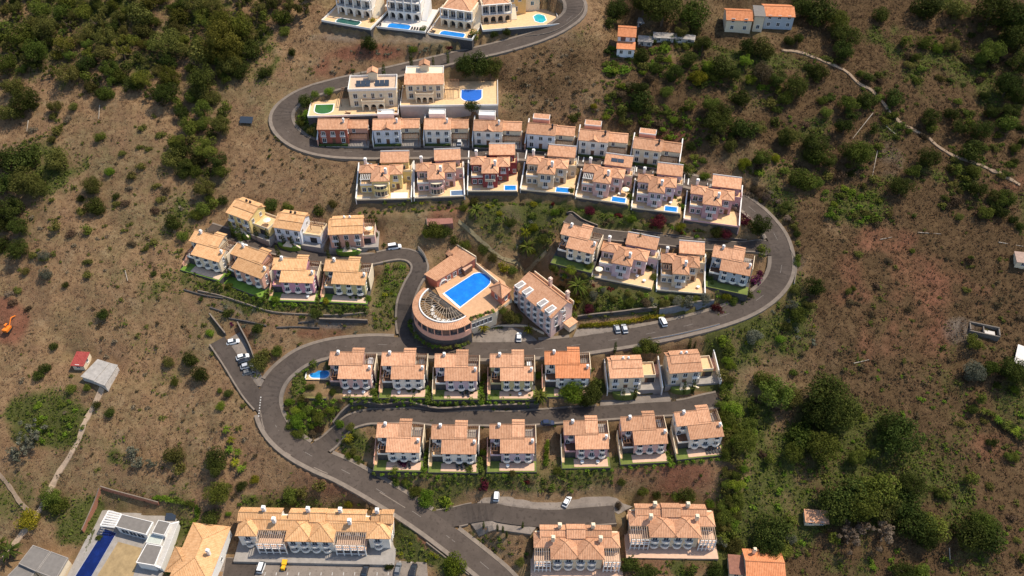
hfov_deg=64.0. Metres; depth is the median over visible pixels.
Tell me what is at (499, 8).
window
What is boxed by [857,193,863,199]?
shrub
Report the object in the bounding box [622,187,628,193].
parasol
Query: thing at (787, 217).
shrub
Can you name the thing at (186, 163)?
tree
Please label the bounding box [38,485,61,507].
tree
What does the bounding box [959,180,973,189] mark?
shrub
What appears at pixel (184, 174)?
tree
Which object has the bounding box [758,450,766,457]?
shrub
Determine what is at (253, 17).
tree
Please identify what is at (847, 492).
tree
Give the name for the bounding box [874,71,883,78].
shrub
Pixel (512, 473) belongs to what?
tree
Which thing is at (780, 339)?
tree
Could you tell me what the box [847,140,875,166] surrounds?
tree
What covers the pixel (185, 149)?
tree
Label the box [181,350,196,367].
tree
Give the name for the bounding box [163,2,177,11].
tree
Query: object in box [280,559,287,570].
dumper
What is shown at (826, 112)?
tree
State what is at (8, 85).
tree
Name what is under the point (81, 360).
sheet shed
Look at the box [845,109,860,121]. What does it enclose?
tree
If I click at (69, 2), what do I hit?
tree
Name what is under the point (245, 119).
solar rack
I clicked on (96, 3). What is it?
tree
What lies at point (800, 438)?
tree
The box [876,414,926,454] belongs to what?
tree
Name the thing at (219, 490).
tree
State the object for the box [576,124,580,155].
garden wall
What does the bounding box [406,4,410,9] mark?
window
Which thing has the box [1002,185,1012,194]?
shrub
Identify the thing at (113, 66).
tree
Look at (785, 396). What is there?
tree
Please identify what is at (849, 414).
tree
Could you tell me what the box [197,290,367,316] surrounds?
retaining wall
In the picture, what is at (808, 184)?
tree
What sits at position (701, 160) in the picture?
shrub
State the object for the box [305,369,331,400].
pool terrace
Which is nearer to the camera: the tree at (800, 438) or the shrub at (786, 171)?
the tree at (800, 438)
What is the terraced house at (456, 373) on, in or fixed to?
on the hillside
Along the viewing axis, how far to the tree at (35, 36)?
316.55 m
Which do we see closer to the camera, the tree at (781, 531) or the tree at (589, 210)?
the tree at (781, 531)
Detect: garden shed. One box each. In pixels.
[727,554,744,575]
[803,509,828,525]
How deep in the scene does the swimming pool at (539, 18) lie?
325.78 m
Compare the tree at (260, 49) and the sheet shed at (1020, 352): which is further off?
the tree at (260, 49)
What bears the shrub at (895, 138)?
on the hillside
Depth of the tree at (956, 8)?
318.74 m
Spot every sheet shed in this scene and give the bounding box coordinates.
[70,351,91,369]
[81,359,119,391]
[1013,251,1023,268]
[1015,344,1023,362]
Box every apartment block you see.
[233,505,395,566]
[530,522,622,575]
[624,501,717,560]
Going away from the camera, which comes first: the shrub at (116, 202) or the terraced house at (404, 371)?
the terraced house at (404, 371)
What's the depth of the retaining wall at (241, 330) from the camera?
273.64 m
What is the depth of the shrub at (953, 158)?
297.80 m
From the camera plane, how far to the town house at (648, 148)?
296.13 m
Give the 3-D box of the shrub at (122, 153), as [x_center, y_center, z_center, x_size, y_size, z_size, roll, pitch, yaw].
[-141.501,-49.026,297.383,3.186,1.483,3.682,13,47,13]
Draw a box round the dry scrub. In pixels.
[0,0,1023,575]
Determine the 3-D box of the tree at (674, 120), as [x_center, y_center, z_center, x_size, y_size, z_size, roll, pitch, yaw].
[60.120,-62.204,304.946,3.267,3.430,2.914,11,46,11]
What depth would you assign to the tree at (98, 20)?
316.03 m
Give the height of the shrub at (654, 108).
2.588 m
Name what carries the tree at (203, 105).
on the hillside
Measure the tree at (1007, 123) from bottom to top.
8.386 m
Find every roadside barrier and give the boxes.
[527,0,584,35]
[643,323,719,340]
[790,248,796,283]
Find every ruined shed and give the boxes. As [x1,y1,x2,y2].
[637,17,643,27]
[638,35,653,46]
[653,32,674,42]
[674,33,695,43]
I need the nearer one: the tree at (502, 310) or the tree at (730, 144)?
the tree at (502, 310)
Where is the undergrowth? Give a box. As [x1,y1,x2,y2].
[0,0,1023,575]
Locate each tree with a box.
[0,20,10,31]
[0,53,17,75]
[0,77,24,92]
[0,102,23,120]
[0,142,40,173]
[0,148,14,170]
[0,171,13,195]
[0,194,24,219]
[0,215,11,232]
[0,235,10,253]
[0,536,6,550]
[0,539,21,562]
[2,237,30,259]
[4,45,20,57]
[5,22,31,44]
[6,1,24,14]
[6,217,27,235]
[7,165,41,194]
[8,86,39,111]
[11,11,24,23]
[12,455,22,461]
[13,507,40,530]
[14,65,27,74]
[16,418,47,451]
[17,431,36,455]
[20,267,29,274]
[21,38,48,61]
[24,16,38,30]
[26,178,47,198]
[27,0,51,16]
[27,59,43,69]
[29,31,40,40]
[32,14,59,36]
[32,370,44,381]
[37,250,50,259]
[37,363,51,373]
[38,268,52,279]
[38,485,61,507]
[41,36,56,47]
[43,63,55,76]
[44,147,68,170]
[46,100,63,112]
[47,135,55,142]
[48,497,69,516]
[49,3,71,20]
[49,342,58,350]
[52,35,79,51]
[52,62,79,82]
[55,0,76,7]
[56,12,78,30]
[57,27,68,38]
[61,49,77,60]
[61,282,68,286]
[65,384,76,393]
[67,8,76,19]
[68,101,78,109]
[72,2,92,18]
[72,32,86,43]
[73,56,97,72]
[75,0,88,6]
[76,195,84,201]
[80,23,96,37]
[80,38,93,48]
[80,47,92,55]
[80,176,103,194]
[82,196,106,215]
[82,384,90,390]
[83,80,97,92]
[84,71,102,86]
[89,0,102,8]
[89,9,105,37]
[91,26,115,46]
[91,401,100,409]
[92,88,108,100]
[92,131,106,141]
[94,45,116,59]
[94,308,109,319]
[95,86,115,100]
[95,534,102,540]
[98,4,109,14]
[98,59,119,77]
[104,20,118,30]
[104,167,114,175]
[104,406,114,417]
[106,0,118,10]
[106,75,115,86]
[109,10,126,24]
[109,68,128,83]
[110,34,134,59]
[110,192,120,199]
[115,34,127,44]
[117,25,128,34]
[119,4,130,16]
[123,75,142,91]
[125,0,155,25]
[126,34,140,44]
[130,69,153,88]
[131,22,152,37]
[136,39,148,48]
[137,0,164,9]
[137,57,155,68]
[142,84,159,102]
[144,39,155,51]
[145,459,157,466]
[146,55,160,63]
[148,16,163,26]
[148,28,182,56]
[148,30,157,40]
[151,64,164,75]
[152,82,182,104]
[157,64,181,85]
[159,53,177,68]
[160,147,185,169]
[161,25,169,34]
[162,356,174,367]
[162,446,186,462]
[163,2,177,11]
[163,213,181,230]
[167,6,190,24]
[167,133,185,149]
[168,21,186,33]
[169,377,177,385]
[170,140,192,157]
[173,106,188,119]
[174,42,194,57]
[174,165,190,179]
[175,0,193,9]
[176,231,188,241]
[177,116,200,135]
[178,34,190,43]
[178,158,192,171]
[181,0,208,11]
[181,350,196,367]
[184,63,196,72]
[184,88,198,103]
[185,62,216,90]
[186,21,200,34]
[186,37,212,65]
[189,164,202,178]
[189,210,202,220]
[189,366,209,382]
[190,81,212,100]
[190,98,213,116]
[190,153,208,167]
[191,34,200,45]
[191,135,218,158]
[192,8,210,24]
[192,176,215,195]
[193,201,212,215]
[196,116,211,130]
[199,39,220,65]
[201,18,212,29]
[201,28,228,43]
[201,479,232,504]
[201,507,221,525]
[202,0,223,15]
[203,445,228,471]
[204,19,244,54]
[204,194,214,201]
[204,329,214,336]
[205,90,221,105]
[208,5,228,25]
[208,150,226,168]
[209,114,230,134]
[209,459,226,477]
[211,49,221,64]
[211,165,230,177]
[213,63,229,76]
[215,401,225,410]
[216,7,229,14]
[217,53,241,72]
[217,195,228,204]
[218,46,242,68]
[218,72,230,83]
[222,425,230,433]
[223,389,233,396]
[224,445,233,453]
[225,283,232,289]
[226,10,252,39]
[227,435,235,443]
[228,223,235,237]
[229,0,245,10]
[229,60,250,79]
[230,457,239,466]
[235,228,242,242]
[235,448,241,456]
[236,43,253,60]
[236,464,246,471]
[236,481,247,491]
[238,7,260,24]
[239,26,258,42]
[239,38,260,58]
[248,351,269,371]
[249,0,267,15]
[249,475,258,483]
[251,323,263,333]
[254,45,266,52]
[256,20,269,41]
[257,65,272,78]
[264,0,277,9]
[264,197,278,211]
[271,9,293,25]
[271,296,279,301]
[271,345,282,356]
[274,245,280,256]
[278,26,290,36]
[281,0,293,10]
[282,202,293,209]
[282,485,298,505]
[288,0,319,16]
[288,47,295,56]
[291,421,302,428]
[296,118,306,126]
[298,93,312,107]
[301,405,310,415]
[303,110,308,116]
[305,384,315,389]
[306,126,315,133]
[308,308,321,318]
[310,90,319,98]
[313,410,323,422]
[314,392,322,401]
[322,297,329,304]
[324,87,334,95]
[326,405,334,413]
[327,199,337,207]
[329,387,335,396]
[335,420,344,428]
[344,433,353,442]
[344,501,352,507]
[360,35,377,50]
[364,295,371,301]
[368,388,377,393]
[384,564,393,570]
[391,465,398,474]
[392,478,399,486]
[401,477,410,486]
[408,46,417,52]
[408,486,421,498]
[409,50,413,65]
[418,489,433,507]
[423,220,443,238]
[440,224,452,238]
[443,550,467,575]
[454,56,474,78]
[459,49,492,78]
[459,203,467,211]
[459,239,470,249]
[463,100,480,112]
[464,465,472,473]
[466,203,484,219]
[470,197,478,205]
[477,56,502,79]
[477,244,488,255]
[478,326,489,331]
[479,448,486,454]
[480,372,487,380]
[486,252,496,263]
[490,31,498,37]
[494,216,502,224]
[496,304,506,314]
[501,308,515,324]
[502,27,510,35]
[506,218,516,226]
[508,265,517,274]
[509,469,515,476]
[514,313,522,322]
[514,557,524,567]
[518,238,536,257]
[519,228,531,239]
[523,324,533,334]
[529,223,538,231]
[531,387,547,405]
[535,371,542,379]
[537,234,547,243]
[549,264,558,272]
[550,208,559,215]
[553,466,562,474]
[562,380,583,404]
[565,265,575,274]
[567,275,587,297]
[571,296,580,307]
[577,395,593,406]
[580,383,602,405]
[584,206,594,214]
[584,261,593,268]
[584,304,594,313]
[604,0,630,19]
[615,501,621,509]
[616,478,626,486]
[620,557,640,573]
[624,296,635,306]
[626,214,636,222]
[627,194,634,200]
[628,82,648,93]
[629,0,653,15]
[630,90,654,113]
[632,345,642,353]
[633,387,637,399]
[634,47,649,61]
[636,563,658,575]
[637,487,648,496]
[638,337,656,353]
[641,0,683,26]
[642,298,650,307]
[644,71,654,82]
[649,214,666,228]
[649,273,656,281]
[651,62,662,73]
[651,491,660,500]
[659,298,669,307]
[660,86,674,97]
[663,64,685,81]
[670,117,677,123]
[670,492,679,502]
[672,295,681,306]
[673,160,691,170]
[674,23,689,37]
[675,222,685,231]
[676,487,695,503]
[678,0,710,29]
[679,50,699,64]
[682,381,686,393]
[685,141,695,150]
[688,69,707,84]
[690,382,695,394]
[693,35,712,51]
[698,171,710,180]
[698,292,710,304]
[701,60,713,70]
[702,94,720,109]
[704,112,733,134]
[705,273,713,280]
[705,498,713,508]
[706,100,733,120]
[706,560,723,575]
[710,55,731,77]
[710,303,722,311]
[711,226,723,237]
[714,400,726,408]
[716,500,728,510]
[717,508,734,525]
[718,228,732,238]
[718,384,727,391]
[719,407,726,414]
[719,410,736,426]
[719,447,732,457]
[719,522,731,531]
[720,402,727,410]
[720,455,731,461]
[721,356,733,364]
[721,467,732,477]
[721,478,731,489]
[722,293,730,300]
[723,65,740,80]
[723,380,732,389]
[723,439,732,448]
[724,137,737,152]
[724,497,734,508]
[725,361,736,368]
[725,494,736,501]
[726,400,743,417]
[727,116,758,138]
[727,375,737,383]
[727,479,746,492]
[727,538,743,554]
[728,296,737,305]
[728,469,742,480]
[728,502,739,514]
[729,89,751,106]
[730,426,757,453]
[730,518,739,527]
[730,523,740,532]
[731,423,740,433]
[731,511,741,520]
[732,492,744,501]
[732,500,745,510]
[736,464,750,473]
[737,158,751,170]
[738,416,757,437]
[739,38,756,54]
[739,54,753,66]
[744,74,757,84]
[746,329,763,344]
[747,214,773,235]
[753,36,775,58]
[753,121,766,133]
[753,148,773,163]
[753,370,774,391]
[753,512,794,549]
[753,535,785,558]
[754,60,773,81]
[757,373,796,409]
[769,69,787,86]
[771,153,779,162]
[771,538,793,559]
[775,335,786,342]
[776,128,796,145]
[777,91,793,104]
[777,383,804,409]
[778,125,800,145]
[782,321,792,330]
[782,442,804,463]
[783,35,794,44]
[783,71,809,97]
[785,300,798,309]
[785,533,796,544]
[786,421,816,452]
[788,174,805,186]
[789,0,813,15]
[789,168,814,190]
[790,284,800,294]
[791,34,803,43]
[791,306,809,323]
[793,260,800,266]
[794,254,800,260]
[800,393,834,430]
[801,132,831,157]
[802,301,814,310]
[803,148,827,164]
[803,275,825,294]
[804,370,852,411]
[806,0,837,27]
[807,430,841,465]
[808,63,830,79]
[810,175,824,189]
[814,396,862,431]
[814,488,855,525]
[815,96,827,104]
[819,106,832,117]
[819,475,870,519]
[821,151,837,166]
[827,9,850,32]
[831,22,864,49]
[832,41,854,58]
[834,119,854,133]
[836,519,860,554]
[837,95,860,110]
[837,141,854,160]
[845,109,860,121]
[845,288,851,294]
[846,485,881,521]
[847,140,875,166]
[847,447,867,464]
[855,69,863,76]
[856,91,879,109]
[859,472,901,509]
[863,72,875,81]
[870,513,894,551]
[872,6,889,21]
[874,492,903,523]
[876,409,907,437]
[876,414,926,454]
[885,88,905,106]
[887,177,916,196]
[890,559,915,575]
[891,486,922,518]
[891,503,937,541]
[895,470,931,501]
[903,165,921,176]
[909,0,944,19]
[910,53,920,61]
[913,525,942,551]
[914,563,929,575]
[915,36,933,49]
[917,147,942,165]
[917,512,952,543]
[921,107,941,125]
[932,42,942,53]
[932,487,945,497]
[942,36,959,49]
[942,108,961,119]
[944,0,975,19]
[950,517,989,553]
[952,118,970,134]
[954,213,964,219]
[958,140,988,163]
[962,359,986,381]
[966,164,981,178]
[966,333,985,350]
[966,403,979,413]
[968,119,994,139]
[969,0,1023,25]
[969,181,989,196]
[970,508,999,538]
[974,53,988,63]
[976,517,1006,554]
[977,91,990,99]
[977,205,995,218]
[978,38,1007,63]
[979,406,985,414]
[983,360,1001,375]
[984,104,1002,118]
[985,438,998,447]
[988,189,1000,199]
[992,204,1009,218]
[995,70,1023,99]
[995,114,1020,130]
[996,189,1017,206]
[998,356,1023,382]
[999,2,1023,30]
[1000,23,1023,53]
[1002,103,1022,117]
[1003,452,1013,460]
[1005,362,1023,386]
[1007,49,1023,73]
[1008,85,1023,103]
[1008,214,1018,222]
[1009,143,1021,152]
[1010,158,1019,164]
[1010,452,1019,462]
[1015,222,1023,229]
[1017,137,1023,144]
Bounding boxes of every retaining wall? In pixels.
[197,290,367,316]
[209,313,226,335]
[237,321,253,357]
[260,411,404,507]
[319,318,367,323]
[332,400,538,424]
[426,542,469,575]
[566,211,597,227]
[577,306,656,319]
[632,229,746,240]
[659,299,713,314]
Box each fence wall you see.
[81,488,100,532]
[100,486,159,505]
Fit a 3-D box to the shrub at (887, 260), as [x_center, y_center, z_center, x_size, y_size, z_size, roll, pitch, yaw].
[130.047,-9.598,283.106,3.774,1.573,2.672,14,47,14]
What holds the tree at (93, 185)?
on the hillside
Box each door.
[310,237,316,242]
[364,238,370,243]
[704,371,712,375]
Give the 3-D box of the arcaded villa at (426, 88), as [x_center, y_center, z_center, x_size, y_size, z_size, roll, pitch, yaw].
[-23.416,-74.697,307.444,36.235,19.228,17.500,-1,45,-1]
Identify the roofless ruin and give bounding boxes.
[969,321,1000,341]
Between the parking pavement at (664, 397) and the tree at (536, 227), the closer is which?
the parking pavement at (664, 397)
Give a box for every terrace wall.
[183,289,223,298]
[228,317,266,326]
[277,326,319,328]
[298,321,313,323]
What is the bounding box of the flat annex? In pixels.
[751,5,765,31]
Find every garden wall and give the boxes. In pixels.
[316,130,319,145]
[355,162,359,203]
[372,131,374,146]
[411,161,412,201]
[413,160,414,200]
[423,114,425,145]
[463,162,464,198]
[467,151,468,194]
[472,115,474,146]
[473,324,543,334]
[520,149,526,192]
[524,118,529,149]
[575,157,584,198]
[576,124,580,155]
[631,167,636,209]
[656,250,658,291]
[683,178,688,222]
[703,254,705,295]
[737,185,742,233]
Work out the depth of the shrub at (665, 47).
314.83 m
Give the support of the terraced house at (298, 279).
on the hillside
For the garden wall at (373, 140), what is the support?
on the hillside
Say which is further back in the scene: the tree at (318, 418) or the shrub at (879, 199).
the shrub at (879, 199)
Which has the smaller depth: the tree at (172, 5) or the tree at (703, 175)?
the tree at (703, 175)
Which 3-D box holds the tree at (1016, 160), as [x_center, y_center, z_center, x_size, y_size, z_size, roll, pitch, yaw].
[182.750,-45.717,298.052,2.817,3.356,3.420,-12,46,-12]
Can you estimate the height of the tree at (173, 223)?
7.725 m
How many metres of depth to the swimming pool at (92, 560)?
247.76 m
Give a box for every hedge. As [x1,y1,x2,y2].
[152,495,200,574]
[543,439,549,465]
[578,313,664,327]
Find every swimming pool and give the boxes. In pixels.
[75,529,116,575]
[309,370,329,378]
[314,104,334,113]
[335,18,361,25]
[386,23,411,29]
[391,192,407,197]
[439,30,465,37]
[443,272,490,308]
[450,190,463,195]
[460,89,482,101]
[504,185,516,189]
[532,14,546,22]
[555,186,569,192]
[610,196,626,202]
[664,205,677,211]
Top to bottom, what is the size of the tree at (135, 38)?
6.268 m
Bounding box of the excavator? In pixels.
[1,315,14,333]
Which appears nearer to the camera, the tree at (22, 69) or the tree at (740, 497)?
the tree at (740, 497)
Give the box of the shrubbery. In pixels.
[2,21,1023,575]
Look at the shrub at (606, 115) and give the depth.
305.82 m
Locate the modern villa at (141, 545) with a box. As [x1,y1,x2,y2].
[67,510,179,575]
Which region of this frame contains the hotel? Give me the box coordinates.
[412,245,511,349]
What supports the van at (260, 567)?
on the car park pavement at (295, 570)
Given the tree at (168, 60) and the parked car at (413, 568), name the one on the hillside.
the tree at (168, 60)
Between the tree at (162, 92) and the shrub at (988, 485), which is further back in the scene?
the tree at (162, 92)
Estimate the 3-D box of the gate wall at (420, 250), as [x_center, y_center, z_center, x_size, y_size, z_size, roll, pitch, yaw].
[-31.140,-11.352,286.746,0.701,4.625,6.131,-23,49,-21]
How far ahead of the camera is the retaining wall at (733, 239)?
287.96 m
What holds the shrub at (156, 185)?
on the hillside
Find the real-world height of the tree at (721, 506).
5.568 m
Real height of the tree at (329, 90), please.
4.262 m
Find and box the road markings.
[275,35,781,568]
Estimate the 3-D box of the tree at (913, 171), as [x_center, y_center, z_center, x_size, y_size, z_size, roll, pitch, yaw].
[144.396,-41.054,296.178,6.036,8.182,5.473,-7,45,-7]
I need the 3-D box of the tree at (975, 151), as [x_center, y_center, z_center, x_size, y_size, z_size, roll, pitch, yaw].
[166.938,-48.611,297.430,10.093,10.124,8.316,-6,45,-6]
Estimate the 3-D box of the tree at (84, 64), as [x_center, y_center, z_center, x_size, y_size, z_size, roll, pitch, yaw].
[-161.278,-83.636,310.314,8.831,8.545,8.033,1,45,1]
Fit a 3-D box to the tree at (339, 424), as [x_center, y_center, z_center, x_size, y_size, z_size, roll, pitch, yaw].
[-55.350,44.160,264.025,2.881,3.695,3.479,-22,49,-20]
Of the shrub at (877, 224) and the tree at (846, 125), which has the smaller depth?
the shrub at (877, 224)
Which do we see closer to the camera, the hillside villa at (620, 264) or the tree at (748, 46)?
the hillside villa at (620, 264)
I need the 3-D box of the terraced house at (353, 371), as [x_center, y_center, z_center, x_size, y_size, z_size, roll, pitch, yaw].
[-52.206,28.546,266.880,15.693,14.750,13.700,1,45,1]
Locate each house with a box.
[8,545,71,575]
[164,522,231,575]
[180,229,235,283]
[223,242,275,297]
[225,197,276,246]
[268,255,322,303]
[272,209,328,252]
[317,118,369,147]
[319,256,373,307]
[328,215,379,256]
[328,348,378,400]
[372,109,421,148]
[373,418,425,477]
[378,348,428,401]
[424,109,469,147]
[428,420,479,474]
[432,349,479,403]
[472,110,522,150]
[486,419,536,473]
[487,349,535,403]
[510,0,539,13]
[525,113,575,152]
[541,347,590,398]
[550,222,603,277]
[560,415,610,469]
[578,119,628,159]
[604,355,662,400]
[615,410,668,466]
[616,25,636,58]
[632,128,681,169]
[660,349,721,394]
[668,404,723,462]
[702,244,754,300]
[723,8,752,33]
[741,547,785,575]
[761,4,795,29]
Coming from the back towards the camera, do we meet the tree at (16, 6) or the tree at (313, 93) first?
the tree at (16, 6)
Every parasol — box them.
[263,217,270,224]
[595,266,602,273]
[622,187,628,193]
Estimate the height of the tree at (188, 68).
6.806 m
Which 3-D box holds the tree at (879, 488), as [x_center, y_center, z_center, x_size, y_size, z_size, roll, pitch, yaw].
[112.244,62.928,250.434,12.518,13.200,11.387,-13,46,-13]
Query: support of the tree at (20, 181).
on the hillside
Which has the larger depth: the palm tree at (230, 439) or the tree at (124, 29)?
the tree at (124, 29)
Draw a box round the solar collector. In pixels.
[165,513,175,519]
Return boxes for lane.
[205,224,426,337]
[304,393,719,455]
[432,503,615,526]
[564,214,779,255]
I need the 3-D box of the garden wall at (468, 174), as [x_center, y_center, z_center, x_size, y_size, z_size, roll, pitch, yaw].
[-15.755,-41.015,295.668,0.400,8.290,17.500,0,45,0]
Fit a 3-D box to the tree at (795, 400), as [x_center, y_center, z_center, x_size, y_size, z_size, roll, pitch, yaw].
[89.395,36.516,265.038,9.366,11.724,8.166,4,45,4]
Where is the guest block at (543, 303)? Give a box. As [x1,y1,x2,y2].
[513,271,577,337]
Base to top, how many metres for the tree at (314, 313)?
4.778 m
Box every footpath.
[0,472,28,510]
[2,387,103,556]
[458,219,546,273]
[781,49,1019,185]
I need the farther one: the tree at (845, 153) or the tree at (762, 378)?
the tree at (845, 153)
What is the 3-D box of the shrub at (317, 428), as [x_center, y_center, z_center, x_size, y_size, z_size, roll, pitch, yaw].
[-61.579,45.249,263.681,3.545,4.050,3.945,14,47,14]
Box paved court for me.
[426,218,452,228]
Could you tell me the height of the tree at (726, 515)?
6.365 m
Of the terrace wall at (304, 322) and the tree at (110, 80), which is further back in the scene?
the tree at (110, 80)
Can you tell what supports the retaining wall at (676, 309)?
on the hillside
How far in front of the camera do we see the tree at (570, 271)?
280.74 m
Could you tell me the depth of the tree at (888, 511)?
246.05 m
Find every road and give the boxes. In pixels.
[211,337,270,414]
[223,558,255,575]
[258,0,791,575]
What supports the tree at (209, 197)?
on the hillside
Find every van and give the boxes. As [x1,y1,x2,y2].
[256,561,265,573]
[388,242,401,249]
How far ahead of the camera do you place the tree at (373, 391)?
264.77 m
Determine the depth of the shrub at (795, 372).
269.19 m
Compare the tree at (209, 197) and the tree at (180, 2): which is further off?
the tree at (180, 2)
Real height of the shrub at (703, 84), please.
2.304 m
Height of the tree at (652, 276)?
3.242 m
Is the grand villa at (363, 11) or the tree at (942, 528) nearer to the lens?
the tree at (942, 528)
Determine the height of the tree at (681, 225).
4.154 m
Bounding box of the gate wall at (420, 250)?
[418,246,426,260]
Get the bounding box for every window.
[120,529,129,534]
[128,531,137,536]
[136,533,145,539]
[390,2,394,8]
[398,3,402,9]
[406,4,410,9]
[466,13,470,19]
[490,6,494,12]
[497,5,502,11]
[505,5,509,11]
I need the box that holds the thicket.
[0,0,1023,575]
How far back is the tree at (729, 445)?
258.56 m
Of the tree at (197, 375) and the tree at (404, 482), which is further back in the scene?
the tree at (197, 375)
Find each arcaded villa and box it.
[307,65,399,127]
[400,58,497,123]
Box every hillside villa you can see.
[356,150,412,203]
[414,148,463,200]
[468,143,517,195]
[521,144,578,198]
[576,152,634,208]
[592,231,660,290]
[632,162,684,217]
[657,240,706,295]
[684,174,742,235]
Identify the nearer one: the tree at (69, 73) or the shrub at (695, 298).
the shrub at (695, 298)
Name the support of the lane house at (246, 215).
on the hillside
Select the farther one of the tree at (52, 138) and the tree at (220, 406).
the tree at (52, 138)
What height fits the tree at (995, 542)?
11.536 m
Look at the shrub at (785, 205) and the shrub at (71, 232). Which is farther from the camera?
the shrub at (785, 205)
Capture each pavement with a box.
[209,344,254,410]
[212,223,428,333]
[221,557,427,575]
[227,332,263,386]
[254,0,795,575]
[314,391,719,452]
[436,502,616,530]
[470,521,536,536]
[472,327,537,341]
[478,496,631,513]
[563,213,766,256]
[573,322,646,336]
[600,392,670,405]
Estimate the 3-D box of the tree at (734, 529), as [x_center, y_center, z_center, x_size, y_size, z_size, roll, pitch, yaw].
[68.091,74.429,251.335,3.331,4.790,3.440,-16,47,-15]
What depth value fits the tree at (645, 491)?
256.73 m
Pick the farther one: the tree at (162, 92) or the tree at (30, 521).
the tree at (162, 92)
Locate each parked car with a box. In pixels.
[227,338,239,344]
[236,353,248,360]
[238,358,250,364]
[240,362,253,369]
[242,369,254,375]
[361,565,369,575]
[394,562,401,575]
[409,563,417,575]
[457,139,461,145]
[493,491,499,501]
[516,332,521,341]
[541,419,553,425]
[562,497,571,507]
[613,324,620,333]
[621,324,627,333]
[658,317,667,326]
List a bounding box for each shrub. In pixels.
[4,290,14,296]
[8,299,17,306]
[13,286,21,293]
[23,305,31,311]
[27,126,37,132]
[28,252,37,259]
[33,401,42,409]
[34,417,44,424]
[48,112,57,119]
[57,402,65,408]
[63,115,71,122]
[65,229,77,237]
[76,207,86,215]
[81,259,92,264]
[82,270,93,277]
[112,201,121,206]
[118,150,127,155]
[120,199,129,206]
[124,185,133,189]
[126,172,136,178]
[126,241,136,245]
[135,163,145,169]
[136,144,144,149]
[137,124,146,130]
[140,245,149,251]
[149,238,156,245]
[150,207,159,214]
[151,183,161,189]
[154,131,165,138]
[155,196,166,202]
[161,186,170,194]
[284,398,295,405]
[285,421,293,429]
[290,406,300,414]
[290,412,302,427]
[293,428,304,438]
[296,394,306,402]
[297,410,307,418]
[309,359,316,367]
[309,429,316,437]
[314,422,325,433]
[344,452,352,459]
[345,422,354,431]
[353,455,360,461]
[397,461,407,467]
[590,291,597,299]
[601,112,610,119]
[602,65,611,72]
[603,47,611,53]
[608,92,616,97]
[609,66,619,74]
[615,83,625,88]
[615,90,626,96]
[618,64,632,73]
[618,116,632,125]
[625,81,636,88]
[631,54,643,61]
[637,62,648,69]
[641,113,651,119]
[645,104,659,112]
[646,62,657,72]
[653,119,662,126]
[654,54,666,61]
[658,109,665,115]
[659,44,671,53]
[662,56,671,62]
[664,108,672,114]
[675,119,685,126]
[678,105,689,111]
[679,42,689,49]
[690,154,699,159]
[691,295,699,303]
[696,80,707,88]
[697,157,707,162]
[702,69,711,75]
[750,185,757,192]
[753,168,764,176]
[755,188,764,197]
[756,82,769,90]
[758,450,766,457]
[761,192,770,201]
[763,97,777,107]
[770,106,781,112]
[775,86,783,93]
[779,167,789,174]
[779,206,787,213]
[781,201,789,208]
[783,214,791,220]
[789,368,798,375]
[793,162,800,167]
[793,230,800,237]
[801,121,811,127]
[804,62,815,70]
[819,525,827,533]
[821,189,829,195]
[822,172,834,179]
[823,55,833,61]
[824,210,833,216]
[826,93,835,100]
[830,201,837,206]
[830,213,840,219]
[832,170,847,179]
[834,57,845,63]
[834,191,846,197]
[841,184,849,191]
[845,170,855,176]
[846,298,855,304]
[847,189,855,196]
[848,211,858,218]
[853,251,863,258]
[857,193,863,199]
[860,412,867,420]
[861,209,870,215]
[867,311,874,317]
[869,174,880,183]
[869,214,878,222]
[869,562,878,569]
[872,282,880,288]
[873,77,883,84]
[873,86,881,91]
[873,220,881,227]
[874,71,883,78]
[874,142,884,150]
[875,94,884,100]
[876,197,883,203]
[880,117,890,124]
[883,257,892,263]
[884,110,899,118]
[884,210,892,217]
[891,134,900,140]
[895,121,906,129]
[903,61,915,68]
[903,306,913,311]
[904,51,914,58]
[911,76,922,84]
[913,124,923,130]
[917,65,926,71]
[919,132,929,139]
[935,74,946,81]
[938,202,946,207]
[939,194,950,201]
[944,164,957,175]
[946,200,953,209]
[948,45,962,50]
[948,181,958,187]
[949,196,962,204]
[950,156,960,162]
[953,98,963,104]
[955,188,963,193]
[956,419,967,426]
[958,174,972,181]
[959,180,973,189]
[960,54,973,63]
[961,286,971,292]
[963,109,974,116]
[964,257,975,263]
[966,32,975,37]
[975,76,984,82]
[980,416,988,423]
[984,481,994,490]
[987,60,999,69]
[987,200,997,208]
[988,143,999,151]
[992,131,1003,137]
[992,381,1001,388]
[994,301,1003,307]
[996,172,1005,179]
[1001,170,1010,176]
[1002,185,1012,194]
[1004,161,1016,168]
[1006,513,1017,521]
[1008,386,1018,393]
[1012,536,1022,543]
[1015,124,1023,131]
[1017,314,1023,320]
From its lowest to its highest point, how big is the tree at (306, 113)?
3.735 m
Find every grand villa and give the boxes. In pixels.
[321,0,387,37]
[376,0,438,37]
[427,0,481,49]
[479,0,557,35]
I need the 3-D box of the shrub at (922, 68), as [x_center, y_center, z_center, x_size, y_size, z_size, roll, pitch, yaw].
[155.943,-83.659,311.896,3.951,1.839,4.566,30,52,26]
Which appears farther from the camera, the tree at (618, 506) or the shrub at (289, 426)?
the shrub at (289, 426)
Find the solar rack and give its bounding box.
[239,116,253,124]
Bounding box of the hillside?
[0,0,1023,575]
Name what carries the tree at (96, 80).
on the hillside
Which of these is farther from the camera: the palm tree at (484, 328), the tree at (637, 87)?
the tree at (637, 87)
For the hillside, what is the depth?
280.49 m
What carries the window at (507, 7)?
in the grand villa at (498, 16)

